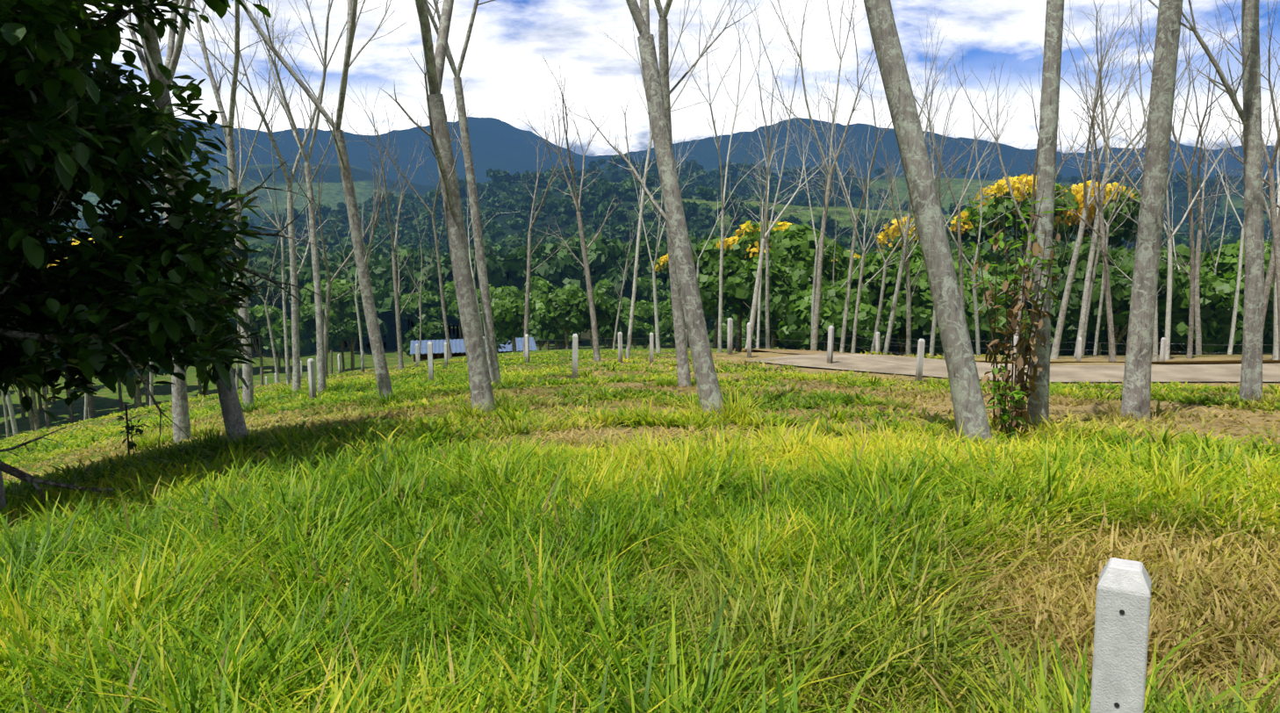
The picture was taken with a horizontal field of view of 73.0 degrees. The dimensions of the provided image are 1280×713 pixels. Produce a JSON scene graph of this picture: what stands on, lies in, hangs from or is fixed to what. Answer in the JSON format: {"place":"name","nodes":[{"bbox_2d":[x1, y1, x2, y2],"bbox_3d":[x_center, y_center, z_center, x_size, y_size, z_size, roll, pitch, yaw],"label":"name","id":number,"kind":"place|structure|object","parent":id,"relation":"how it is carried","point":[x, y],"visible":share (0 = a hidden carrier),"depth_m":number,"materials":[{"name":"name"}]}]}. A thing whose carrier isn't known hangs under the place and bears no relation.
{"place":"outdoors","nodes":[
{"label":"outdoors","id":0,"kind":"place"},
{"bbox_2d":[0,95,1279,691],"bbox_3d":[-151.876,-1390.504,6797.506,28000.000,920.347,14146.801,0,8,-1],"label":"ground","id":1,"kind":"structure","parent":0,"point":[495,143],"depth_m":1590.65,"materials":[{"name":"green plant"}]},
{"bbox_2d":[0,159,76,512],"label":"tree","id":2,"kind":"object","parent":1,"relation":"on","point":[3,501],"visible":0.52,"depth_m":7.26,"materials":[{"name":"grey plant"}]},
{"bbox_2d":[132,0,191,443],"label":"tree","id":3,"kind":"object","parent":1,"relation":"on","point":[180,413],"visible":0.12,"depth_m":12.98,"materials":[{"name":"grey plant"}]},
{"bbox_2d":[0,0,333,507],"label":"leafy tree","id":4,"kind":"object","parent":1,"relation":"on","point":[30,30],"depth_m":7.38,"materials":[{"name":"green plant"}]},
{"bbox_2d":[2,0,332,436],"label":"bare tree","id":5,"kind":"object","parent":1,"relation":"on","point":[13,422],"visible":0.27,"depth_m":37.40,"materials":[{"name":"grey plant"}]},
{"bbox_2d":[104,0,249,444],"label":"tree","id":6,"kind":"object","parent":1,"relation":"on","point":[229,401],"visible":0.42,"depth_m":9.96,"materials":[{"name":"grey plant"}]},
{"bbox_2d":[181,0,303,411],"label":"tree","id":7,"kind":"object","parent":1,"relation":"on","point":[247,369],"visible":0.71,"depth_m":18.44,"materials":[{"name":"grey plant"}]},
{"bbox_2d":[165,0,362,391],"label":"tree","id":8,"kind":"object","parent":1,"relation":"on","point":[296,356],"visible":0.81,"depth_m":24.60,"materials":[{"name":"grey plant"}]},
{"bbox_2d":[230,0,347,394],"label":"tree","id":9,"kind":"object","parent":1,"relation":"on","point":[320,341],"visible":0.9,"depth_m":22.17,"materials":[{"name":"grey plant"}]},
{"bbox_2d":[300,360,302,378],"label":"fence post","id":10,"kind":"object","parent":1,"relation":"on","point":[301,375],"visible":0.55,"depth_m":48.76,"materials":[{"name":"concrete"}]},
{"bbox_2d":[307,358,316,400],"bbox_3d":[-7.322,0.710,19.325,0.110,1.339,0.110,5,10,32],"label":"fence post","id":11,"kind":"object","parent":1,"relation":"on","point":[312,378],"visible":0.77,"depth_m":19.26,"materials":[{"name":"concrete"}]},
{"bbox_2d":[0,197,647,438],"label":"bare tree","id":12,"kind":"object","parent":1,"relation":"on","point":[275,355],"visible":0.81,"depth_m":67.84,"materials":[{"name":"grey plant"}]},
{"bbox_2d":[240,0,412,402],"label":"tree","id":13,"kind":"object","parent":1,"relation":"on","point":[378,355],"visible":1,"depth_m":14.27,"materials":[{"name":"grey plant"}]},
{"bbox_2d":[337,353,341,374],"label":"fence post","id":14,"kind":"object","parent":1,"relation":"on","point":[339,364],"visible":0.77,"depth_m":43.75,"materials":[{"name":"concrete"}]},
{"bbox_2d":[360,350,364,371],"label":"fence post","id":15,"kind":"object","parent":1,"relation":"on","point":[362,361],"visible":0.77,"depth_m":41.20,"materials":[{"name":"concrete"}]},
{"bbox_2d":[415,344,418,367],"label":"fence post","id":16,"kind":"object","parent":1,"relation":"on","point":[416,355],"visible":0.77,"depth_m":37.00,"materials":[{"name":"concrete"}]},
{"bbox_2d":[427,341,433,381],"bbox_3d":[-5.097,0.330,21.060,0.110,1.391,0.110,-1,6,-6],"label":"fence post","id":17,"kind":"object","parent":1,"relation":"on","point":[430,360],"visible":0.77,"depth_m":20.98,"materials":[{"name":"concrete"}]},
{"bbox_2d":[378,0,496,417],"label":"tree","id":18,"kind":"object","parent":1,"relation":"on","point":[480,386],"visible":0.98,"depth_m":10.36,"materials":[{"name":"grey plant"}]},
{"bbox_2d":[444,342,447,366],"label":"fence post","id":19,"kind":"object","parent":1,"relation":"on","point":[446,354],"visible":0.77,"depth_m":34.84,"materials":[{"name":"concrete"}]},
{"bbox_2d":[287,50,621,377],"bbox_3d":[-7.580,-5.867,38.174,19.538,15.135,10.120,6,10,37],"label":"bare tree","id":20,"kind":"object","parent":1,"relation":"on","point":[593,315],"visible":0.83,"depth_m":38.11,"materials":[{"name":"grey plant"}]},
{"bbox_2d":[424,0,501,385],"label":"tree","id":21,"kind":"object","parent":1,"relation":"on","point":[492,362],"visible":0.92,"depth_m":16.77,"materials":[{"name":"grey plant"}]},
{"bbox_2d":[409,337,537,361],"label":"shed","id":22,"kind":"structure","parent":1,"relation":"on","point":[439,349],"depth_m":96.96,"materials":[{"name":"blue metal"}]},
{"bbox_2d":[524,334,530,363],"bbox_3d":[-4.030,-0.089,30.958,0.110,1.414,0.110,2,8,20],"label":"fence post","id":23,"kind":"object","parent":1,"relation":"on","point":[527,345],"visible":0.77,"depth_m":30.89,"materials":[{"name":"concrete"}]},
{"bbox_2d":[330,117,798,351],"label":"bare tree","id":24,"kind":"object","parent":1,"relation":"on","point":[473,277],"visible":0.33,"depth_m":59.59,"materials":[{"name":"grey plant"}]},
{"bbox_2d":[572,333,577,381],"bbox_3d":[-1.361,0.196,18.089,0.110,1.341,0.110,0,8,-7],"label":"fence post","id":25,"kind":"object","parent":1,"relation":"on","point":[575,355],"visible":0.77,"depth_m":18.01,"materials":[{"name":"concrete"}]},
{"bbox_2d":[580,329,598,338],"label":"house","id":26,"kind":"structure","parent":1,"relation":"on","point":[586,335],"depth_m":124.38,"materials":[{"name":"grey"}]},
{"bbox_2d":[124,190,1064,456],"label":"bush stems","id":27,"kind":"object","parent":1,"relation":"on","point":[1001,424],"visible":0.54,"depth_m":7.90,"materials":[{"name":"brown plant"}]},
{"bbox_2d":[115,413,150,449],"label":"sapling leaves","id":28,"kind":"object","parent":27,"relation":"attached to","point":[128,427],"visible":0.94,"depth_m":10.84,"materials":[{"name":"green plant"}]},
{"bbox_2d":[954,196,1075,441],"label":"green bush leaves","id":29,"kind":"object","parent":27,"relation":"attached to","point":[1017,394],"visible":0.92,"depth_m":7.72,"materials":[{"name":"green plant"}]},
{"bbox_2d":[972,211,1061,437],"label":"dry bush leaves","id":30,"kind":"object","parent":27,"relation":"attached to","point":[1012,314],"visible":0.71,"depth_m":7.89,"materials":[{"name":"brown plant"}]},
{"bbox_2d":[618,331,622,363],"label":"fence post","id":31,"kind":"object","parent":1,"relation":"on","point":[620,347],"visible":0.77,"depth_m":28.12,"materials":[{"name":"concrete"}]},
{"bbox_2d":[0,346,1279,712],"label":"grass","id":32,"kind":"structure","parent":1,"relation":"on","point":[407,564],"depth_m":4.12,"materials":[{"name":"green plant"}]},
{"bbox_2d":[563,0,726,422],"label":"tree","id":33,"kind":"object","parent":1,"relation":"on","point":[704,369],"visible":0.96,"depth_m":9.40,"materials":[{"name":"grey plant"}]},
{"bbox_2d":[18,173,1273,431],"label":"bushes","id":34,"kind":"object","parent":1,"relation":"on","point":[791,258],"depth_m":57.19,"materials":[{"name":"green plant"}]},
{"bbox_2d":[649,332,653,364],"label":"fence post","id":35,"kind":"object","parent":1,"relation":"on","point":[650,348],"visible":0.77,"depth_m":27.42,"materials":[{"name":"concrete"}]},
{"bbox_2d":[47,152,1277,354],"bbox_3d":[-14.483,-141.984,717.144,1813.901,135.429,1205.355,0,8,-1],"label":"hill forest","id":36,"kind":"object","parent":1,"relation":"on","point":[560,269],"materials":[{"name":"green plant"}]},
{"bbox_2d":[654,0,761,387],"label":"tree","id":37,"kind":"object","parent":1,"relation":"on","point":[684,376],"visible":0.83,"depth_m":15.62,"materials":[{"name":"grey plant"}]},
{"bbox_2d":[596,0,850,359],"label":"bare tree","id":38,"kind":"object","parent":1,"relation":"on","point":[757,293],"visible":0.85,"depth_m":35.76,"materials":[{"name":"grey plant"}]},
{"bbox_2d":[726,317,733,354],"bbox_3d":[2.664,-0.424,25.620,0.110,1.428,0.110,-4,8,-28],"label":"fence post","id":39,"kind":"object","parent":1,"relation":"on","point":[729,337],"visible":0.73,"depth_m":25.56,"materials":[{"name":"concrete"}]},
{"bbox_2d":[747,322,751,357],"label":"fence post","id":40,"kind":"object","parent":1,"relation":"on","point":[749,339],"visible":0.77,"depth_m":24.89,"materials":[{"name":"concrete"}]},
{"bbox_2d":[267,325,1279,383],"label":"fence wires","id":41,"kind":"object","parent":1,"relation":"on","point":[758,346],"visible":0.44,"depth_m":28.32,"materials":[{"name":"grey metal"}]},
{"bbox_2d":[826,325,834,363],"bbox_3d":[4.978,-0.120,22.624,0.110,1.378,0.110,8,13,38],"label":"fence post","id":42,"kind":"object","parent":1,"relation":"on","point":[830,340],"visible":0.77,"depth_m":22.55,"materials":[{"name":"concrete"}]},
{"bbox_2d":[730,0,1023,355],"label":"bare tree","id":43,"kind":"object","parent":1,"relation":"on","point":[902,261],"visible":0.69,"depth_m":38.34,"materials":[{"name":"grey plant"}]},
{"bbox_2d":[875,331,879,353],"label":"fence post","id":44,"kind":"object","parent":1,"relation":"on","point":[877,345],"visible":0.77,"depth_m":32.97,"materials":[{"name":"concrete"}]},
{"bbox_2d":[755,0,1001,355],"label":"bare tree","id":45,"kind":"object","parent":1,"relation":"on","point":[826,198],"visible":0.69,"depth_m":37.41,"materials":[{"name":"grey plant"}]},
{"bbox_2d":[914,338,925,381],"bbox_3d":[6.404,0.269,19.805,0.110,1.357,0.110,0,8,-12],"label":"fence post","id":46,"kind":"object","parent":1,"relation":"on","point":[920,359],"visible":0.77,"depth_m":19.73,"materials":[{"name":"concrete"}]},
{"bbox_2d":[863,0,992,445],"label":"tree","id":47,"kind":"object","parent":1,"relation":"on","point":[968,405],"visible":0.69,"depth_m":7.35,"materials":[{"name":"grey plant"}]},
{"bbox_2d":[743,348,1279,364],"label":"road edge","id":48,"kind":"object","parent":1,"relation":"on","point":[1224,362],"visible":0.1,"depth_m":23.01,"materials":[{"name":"grey concrete"}]},
{"bbox_2d":[1013,336,1018,357],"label":"fence post","id":49,"kind":"object","parent":1,"relation":"on","point":[1016,338],"visible":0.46,"depth_m":29.98,"materials":[{"name":"concrete"}]},
{"bbox_2d":[800,113,1277,355],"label":"bare tree","id":50,"kind":"object","parent":1,"relation":"on","point":[1099,344],"visible":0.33,"depth_m":47.22,"materials":[{"name":"grey plant"}]},
{"bbox_2d":[1025,0,1064,429],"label":"tree","id":51,"kind":"object","parent":1,"relation":"on","point":[1048,116],"visible":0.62,"depth_m":7.93,"materials":[{"name":"grey plant"}]},
{"bbox_2d":[913,7,1239,361],"bbox_3d":[19.917,-6.486,36.099,17.331,17.764,12.232,-2,8,-17],"label":"bare tree","id":52,"kind":"object","parent":1,"relation":"on","point":[1102,228],"visible":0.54,"depth_m":32.86,"materials":[{"name":"grey plant"}]},
{"bbox_2d":[1076,337,1082,361],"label":"fence post","id":53,"kind":"object","parent":1,"relation":"on","point":[1079,349],"visible":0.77,"depth_m":28.69,"materials":[{"name":"concrete"}]},
{"bbox_2d":[913,0,1275,361],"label":"bare tree","id":54,"kind":"object","parent":1,"relation":"on","point":[1056,343],"visible":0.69,"depth_m":33.24,"materials":[{"name":"grey plant"}]},
{"bbox_2d":[1090,557,1151,712],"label":"fence post","id":55,"kind":"object","parent":1,"relation":"on","point":[1123,600],"visible":1,"depth_m":2.04,"materials":[{"name":"concrete"}]},
{"bbox_2d":[995,0,1279,359],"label":"bare tree","id":56,"kind":"object","parent":1,"relation":"on","point":[1194,273],"visible":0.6,"depth_m":32.69,"materials":[{"name":"grey plant"}]},
{"bbox_2d":[1120,0,1183,421],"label":"tree","id":57,"kind":"object","parent":1,"relation":"on","point":[1136,395],"visible":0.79,"depth_m":9.39,"materials":[{"name":"grey plant"}]},
{"bbox_2d":[1027,2,1279,359],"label":"bare tree","id":58,"kind":"object","parent":1,"relation":"on","point":[1168,328],"visible":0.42,"depth_m":33.23,"materials":[{"name":"grey plant"}]},
{"bbox_2d":[1158,337,1166,361],"bbox_3d":[16.684,0.086,27.614,0.110,1.388,0.110,-4,9,-21],"label":"fence post","id":59,"kind":"object","parent":1,"relation":"on","point":[1163,343],"visible":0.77,"depth_m":27.53,"materials":[{"name":"concrete"}]},
{"bbox_2d":[1148,0,1264,401],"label":"tree","id":60,"kind":"object","parent":1,"relation":"on","point":[1249,114],"visible":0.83,"depth_m":11.14,"materials":[{"name":"grey plant"}]},
{"bbox_2d":[75,0,1279,99],"label":"sky","id":61,"kind":"structure","parent":0,"point":[508,38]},
{"bbox_2d":[134,86,1279,156],"bbox_3d":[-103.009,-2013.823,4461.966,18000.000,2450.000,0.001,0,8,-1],"label":"cloud","id":62,"kind":"structure","parent":0,"point":[599,104],"depth_m":4577.13,"materials":[{"name":"white"}]},
{"bbox_2d":[746,352,1279,381],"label":"road","id":63,"kind":"structure","parent":0,"point":[931,367],"depth_m":21.42,"materials":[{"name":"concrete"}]}
]}

